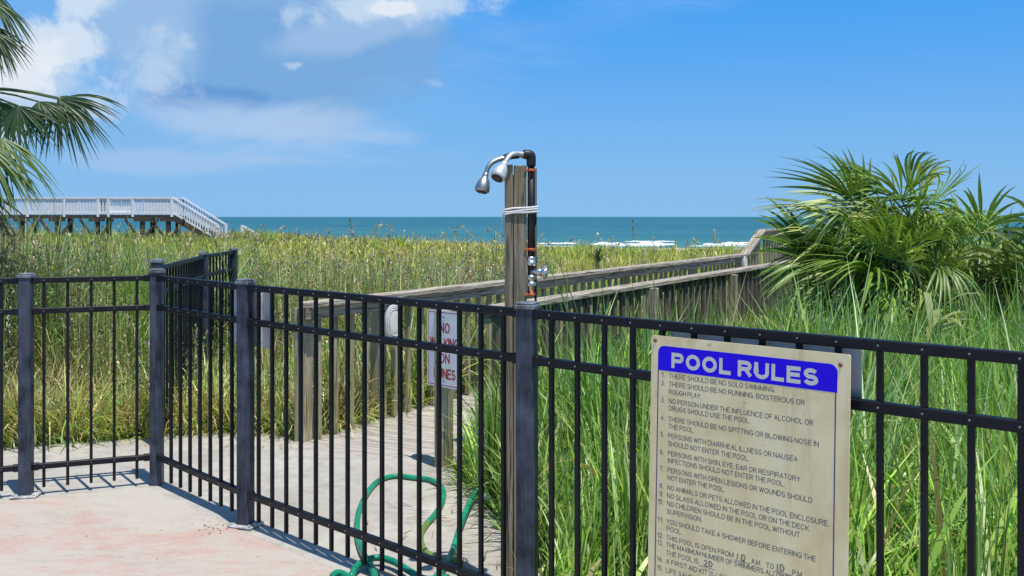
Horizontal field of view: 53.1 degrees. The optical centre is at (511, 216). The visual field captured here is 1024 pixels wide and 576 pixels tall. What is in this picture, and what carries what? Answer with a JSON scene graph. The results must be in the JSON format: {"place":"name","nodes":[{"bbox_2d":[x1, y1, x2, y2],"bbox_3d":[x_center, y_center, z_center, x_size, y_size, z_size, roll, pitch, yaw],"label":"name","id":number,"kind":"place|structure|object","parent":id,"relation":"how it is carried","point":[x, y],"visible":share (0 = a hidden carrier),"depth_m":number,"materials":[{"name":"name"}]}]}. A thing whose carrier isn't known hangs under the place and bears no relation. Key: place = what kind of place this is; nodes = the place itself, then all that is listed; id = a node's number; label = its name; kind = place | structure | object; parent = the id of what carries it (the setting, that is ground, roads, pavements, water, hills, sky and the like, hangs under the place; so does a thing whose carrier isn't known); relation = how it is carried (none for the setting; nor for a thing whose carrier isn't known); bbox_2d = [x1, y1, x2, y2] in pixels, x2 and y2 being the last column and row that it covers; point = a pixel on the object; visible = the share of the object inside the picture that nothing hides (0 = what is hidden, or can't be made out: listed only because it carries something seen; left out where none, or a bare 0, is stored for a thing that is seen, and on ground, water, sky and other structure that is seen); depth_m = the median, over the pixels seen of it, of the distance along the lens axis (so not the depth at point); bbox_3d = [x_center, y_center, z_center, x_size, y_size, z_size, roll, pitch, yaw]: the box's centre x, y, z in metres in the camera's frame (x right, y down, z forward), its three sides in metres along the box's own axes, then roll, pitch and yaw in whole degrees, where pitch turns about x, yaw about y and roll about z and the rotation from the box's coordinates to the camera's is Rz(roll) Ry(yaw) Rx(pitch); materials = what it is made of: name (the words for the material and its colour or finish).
{"place":"outdoors","nodes":[
{"label":"outdoors","id":0,"kind":"place"},
{"bbox_2d":[0,488,334,575],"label":"pool deck","id":1,"kind":"structure","parent":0,"point":[113,533],"depth_m":4.72,"materials":[{"name":"beige concrete"}]},
{"bbox_2d":[0,432,539,575],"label":"concrete path","id":2,"kind":"structure","parent":0,"point":[103,481],"depth_m":5.62,"materials":[{"name":"grey concrete"}]},
{"bbox_2d":[0,273,149,498],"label":"metal fence","id":3,"kind":"object","parent":2,"relation":"on","point":[26,466],"visible":1,"depth_m":5.52,"materials":[{"name":"black metal"}]},
{"bbox_2d":[150,248,237,430],"bbox_3d":[-2.560,0.888,8.340,0.163,1.224,3.315,0,0,-7],"label":"metal fence","id":4,"kind":"object","parent":2,"relation":"on","point":[196,267],"visible":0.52,"depth_m":8.26,"materials":[{"name":"black metal"}]},
{"bbox_2d":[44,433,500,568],"bbox_3d":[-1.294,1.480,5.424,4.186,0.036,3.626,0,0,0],"label":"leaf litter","id":5,"kind":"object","parent":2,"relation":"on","point":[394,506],"visible":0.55,"depth_m":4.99,"materials":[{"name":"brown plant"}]},
{"bbox_2d":[329,473,493,575],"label":"garden hose","id":6,"kind":"object","parent":2,"relation":"on","point":[371,559],"visible":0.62,"depth_m":4.63,"materials":[{"name":"green rubber"}]},
{"bbox_2d":[427,309,456,467],"bbox_3d":[-0.372,1.040,6.137,0.305,0.960,0.116,0,0,41],"label":"warning sign","id":7,"kind":"object","parent":2,"relation":"on","point":[449,362],"visible":0.63,"depth_m":6.12,"materials":[{"name":"white metal"}]},
{"bbox_2d":[475,150,547,575],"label":"outdoor shower","id":8,"kind":"object","parent":2,"relation":"on","point":[515,212],"visible":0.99,"depth_m":4.01,"materials":[{"name":"wood"}]},
{"bbox_2d":[148,268,1023,575],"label":"metal fence","id":9,"kind":"object","parent":2,"relation":"on","point":[524,358],"visible":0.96,"depth_m":3.93,"materials":[{"name":"black metal"}]},
{"bbox_2d":[234,289,269,348],"bbox_3d":[-1.280,0.493,5.013,0.345,0.277,0.020,0,0,45],"label":"metal sign","id":10,"kind":"object","parent":9,"relation":"attached to","point":[265,315],"visible":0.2,"depth_m":4.94,"materials":[{"name":"metal"}]},
{"bbox_2d":[648,335,850,575],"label":"notice sign","id":11,"kind":"object","parent":9,"relation":"attached to","point":[749,471],"visible":1,"depth_m":2.95,"materials":[{"name":"beige metal"}]},
{"bbox_2d":[670,331,861,397],"bbox_3d":[0.722,0.437,3.006,0.635,0.156,0.015,0,0,45],"label":"metal sign","id":12,"kind":"object","parent":9,"relation":"attached to","point":[856,373],"visible":0.1,"depth_m":2.87,"materials":[{"name":"metal"}]},
{"bbox_2d":[0,0,1023,216],"label":"sky","id":13,"kind":"structure","parent":0,"point":[241,108],"materials":[{"name":"blue"}]},
{"bbox_2d":[0,189,1023,575],"bbox_3d":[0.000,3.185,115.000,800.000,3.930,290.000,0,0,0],"label":"ground","id":14,"kind":"structure","parent":0,"point":[615,248],"depth_m":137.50,"materials":[{"name":"green plant"}]},
{"bbox_2d":[0,215,97,338],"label":"shrub","id":15,"kind":"object","parent":14,"relation":"on","point":[5,250],"visible":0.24,"depth_m":8.55,"materials":[{"name":"green plant"}]},
{"bbox_2d":[3,228,117,328],"bbox_3d":[-4.423,0.850,9.139,1.234,1.501,1.541,0,0,0],"label":"shrub","id":16,"kind":"object","parent":14,"relation":"on","point":[43,262],"visible":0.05,"depth_m":9.23,"materials":[{"name":"green plant"}]},
{"bbox_2d":[0,0,126,257],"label":"palm tree","id":17,"kind":"object","parent":14,"relation":"on","point":[65,110],"visible":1,"depth_m":7.86,"materials":[{"name":"green plant"}]},
{"bbox_2d":[52,242,146,317],"bbox_3d":[-4.070,0.917,9.672,1.037,1.371,1.208,0,0,38],"label":"shrub","id":18,"kind":"object","parent":14,"relation":"on","point":[99,267],"visible":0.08,"depth_m":9.79,"materials":[{"name":"green plant"}]},
{"bbox_2d":[0,197,258,238],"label":"beach pier","id":19,"kind":"structure","parent":14,"relation":"on","point":[173,207],"depth_m":59.03,"materials":[{"name":"white wood"}]},
{"bbox_2d":[209,230,229,292],"bbox_3d":[-2.330,0.838,8.198,0.185,1.459,0.050,0,0,0],"label":"sea oat","id":20,"kind":"object","parent":14,"relation":"on","point":[212,234],"visible":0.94,"depth_m":8.20,"materials":[{"name":"green plant"}]},
{"bbox_2d":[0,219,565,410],"bbox_3d":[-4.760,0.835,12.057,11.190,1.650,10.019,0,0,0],"label":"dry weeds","id":21,"kind":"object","parent":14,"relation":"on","point":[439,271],"visible":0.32,"depth_m":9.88,"materials":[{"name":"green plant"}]},
{"bbox_2d":[350,218,356,271],"bbox_3d":[-2.172,0.792,14.005,0.114,1.575,0.072,0,0,-29],"label":"sea oat","id":22,"kind":"object","parent":14,"relation":"on","point":[352,240],"visible":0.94,"depth_m":14.00,"materials":[{"name":"green plant"}]},
{"bbox_2d":[0,222,765,279],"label":"sea oats","id":23,"kind":"object","parent":14,"relation":"on","point":[383,244],"visible":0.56,"depth_m":32.58,"materials":[{"name":"green plant"}]},
{"bbox_2d":[544,255,580,429],"bbox_3d":[0.278,0.897,5.600,0.208,1.382,0.006,0,0,0],"label":"tall reed","id":24,"kind":"object","parent":14,"relation":"on","point":[572,327],"visible":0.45,"depth_m":5.60,"materials":[{"name":"green plant"}]},
{"bbox_2d":[294,291,840,468],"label":"boardwalk","id":25,"kind":"structure","parent":14,"relation":"on","point":[409,437],"depth_m":7.01,"materials":[{"name":"grey wood"}]},
{"bbox_2d":[294,228,820,441],"bbox_3d":[2.393,0.863,13.631,0.195,1.315,15.666,0,0,29],"label":"wooden railing","id":26,"kind":"object","parent":25,"relation":"on","point":[478,290],"visible":0.35,"depth_m":7.99,"materials":[{"name":"wood"}]},
{"bbox_2d":[385,305,397,337],"bbox_3d":[-0.869,0.775,7.525,0.146,0.256,0.051,0,0,-39],"label":"bulkhead lamp","id":27,"kind":"object","parent":26,"relation":"attached to","point":[391,320],"visible":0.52,"depth_m":7.49,"materials":[{"name":"white plastic"}]},
{"bbox_2d":[741,256,747,266],"bbox_3d":[3.518,0.700,15.487,0.120,0.210,0.051,0,0,-39],"label":"bulkhead lamp","id":28,"kind":"object","parent":26,"relation":"attached to","point":[744,262],"visible":0.69,"depth_m":15.46,"materials":[{"name":"white plastic"}]},
{"bbox_2d":[473,244,854,404],"bbox_3d":[3.485,1.011,13.189,0.194,1.578,15.151,0,0,29],"label":"wooden railing","id":29,"kind":"object","parent":25,"relation":"attached to","point":[734,278],"visible":0.19,"depth_m":9.47,"materials":[{"name":"wood"}]},
{"bbox_2d":[549,241,587,384],"bbox_3d":[0.328,0.863,5.900,0.234,1.458,0.004,0,0,0],"label":"tall reed","id":30,"kind":"object","parent":14,"relation":"on","point":[576,311],"visible":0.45,"depth_m":5.90,"materials":[{"name":"green plant"}]},
{"bbox_2d":[588,244,609,268],"bbox_3d":[2.192,0.981,26.000,0.821,0.700,0.790,0,0,0],"label":"yucca","id":31,"kind":"object","parent":14,"relation":"on","point":[597,255],"visible":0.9,"depth_m":25.97,"materials":[{"name":"green plant"}]},
{"bbox_2d":[650,267,660,316],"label":"tall reed","id":32,"kind":"object","parent":14,"relation":"on","point":[656,295],"visible":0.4,"depth_m":6.20,"materials":[{"name":"green plant"}]},
{"bbox_2d":[426,242,1023,575],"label":"tall grass","id":33,"kind":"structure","parent":14,"relation":"on","point":[996,490],"depth_m":4.37,"materials":[{"name":"green plant"}]},
{"bbox_2d":[739,303,836,333],"bbox_3d":[2.085,0.911,7.612,0.835,0.579,0.850,0,0,0],"label":"strap plant","id":34,"kind":"object","parent":33,"relation":"on","point":[777,316],"visible":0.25,"depth_m":7.60,"materials":[{"name":"green plant"}]},
{"bbox_2d":[742,145,1006,344],"bbox_3d":[3.181,0.534,8.877,2.280,2.331,2.325,0,0,0],"label":"palm thicket","id":35,"kind":"object","parent":14,"relation":"on","point":[895,237],"visible":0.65,"depth_m":8.70,"materials":[{"name":"green plant"}]},
{"bbox_2d":[868,292,987,345],"bbox_3d":[3.030,1.127,7.286,0.834,1.208,0.750,0,0,-27],"label":"strap plant","id":36,"kind":"object","parent":14,"relation":"on","point":[929,300],"visible":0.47,"depth_m":7.30,"materials":[{"name":"green plant"}]},
{"bbox_2d":[927,173,1023,329],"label":"palm shrub","id":37,"kind":"object","parent":14,"relation":"on","point":[1007,219],"visible":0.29,"depth_m":9.43,"materials":[{"name":"green plant"}]},
{"bbox_2d":[948,195,1023,323],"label":"palm shrub","id":38,"kind":"object","parent":14,"relation":"on","point":[1008,257],"visible":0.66,"depth_m":8.81,"materials":[{"name":"green plant"}]},
{"bbox_2d":[8,217,1023,247],"bbox_3d":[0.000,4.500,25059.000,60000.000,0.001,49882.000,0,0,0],"label":"sea","id":39,"kind":"structure","parent":0,"point":[587,229],"depth_m":430.68,"materials":[{"name":"liquid"}]},
{"bbox_2d":[540,242,578,243],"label":"surf","id":40,"kind":"structure","parent":39,"relation":"on","point":[560,243],"depth_m":170.36,"materials":[{"name":"white liquid"}]},
{"bbox_2d":[593,242,625,244],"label":"surf","id":41,"kind":"structure","parent":39,"relation":"on","point":[601,243],"depth_m":166.21,"materials":[{"name":"white liquid"}]},
{"bbox_2d":[602,245,663,245],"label":"surf","id":42,"kind":"structure","parent":39,"relation":"on","point":[634,245],"depth_m":157.94,"materials":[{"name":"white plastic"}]},
{"bbox_2d":[627,241,673,244],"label":"surf","id":43,"kind":"structure","parent":39,"relation":"on","point":[647,243],"depth_m":164.39,"materials":[{"name":"white liquid"}]},
{"bbox_2d":[625,241,676,241],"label":"surf","id":44,"kind":"structure","parent":39,"relation":"on","point":[650,241],"depth_m":185.51,"materials":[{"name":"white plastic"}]},
{"bbox_2d":[703,242,745,244],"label":"surf","id":45,"kind":"structure","parent":39,"relation":"on","point":[727,243],"depth_m":163.25,"materials":[{"name":"white liquid"}]}
]}

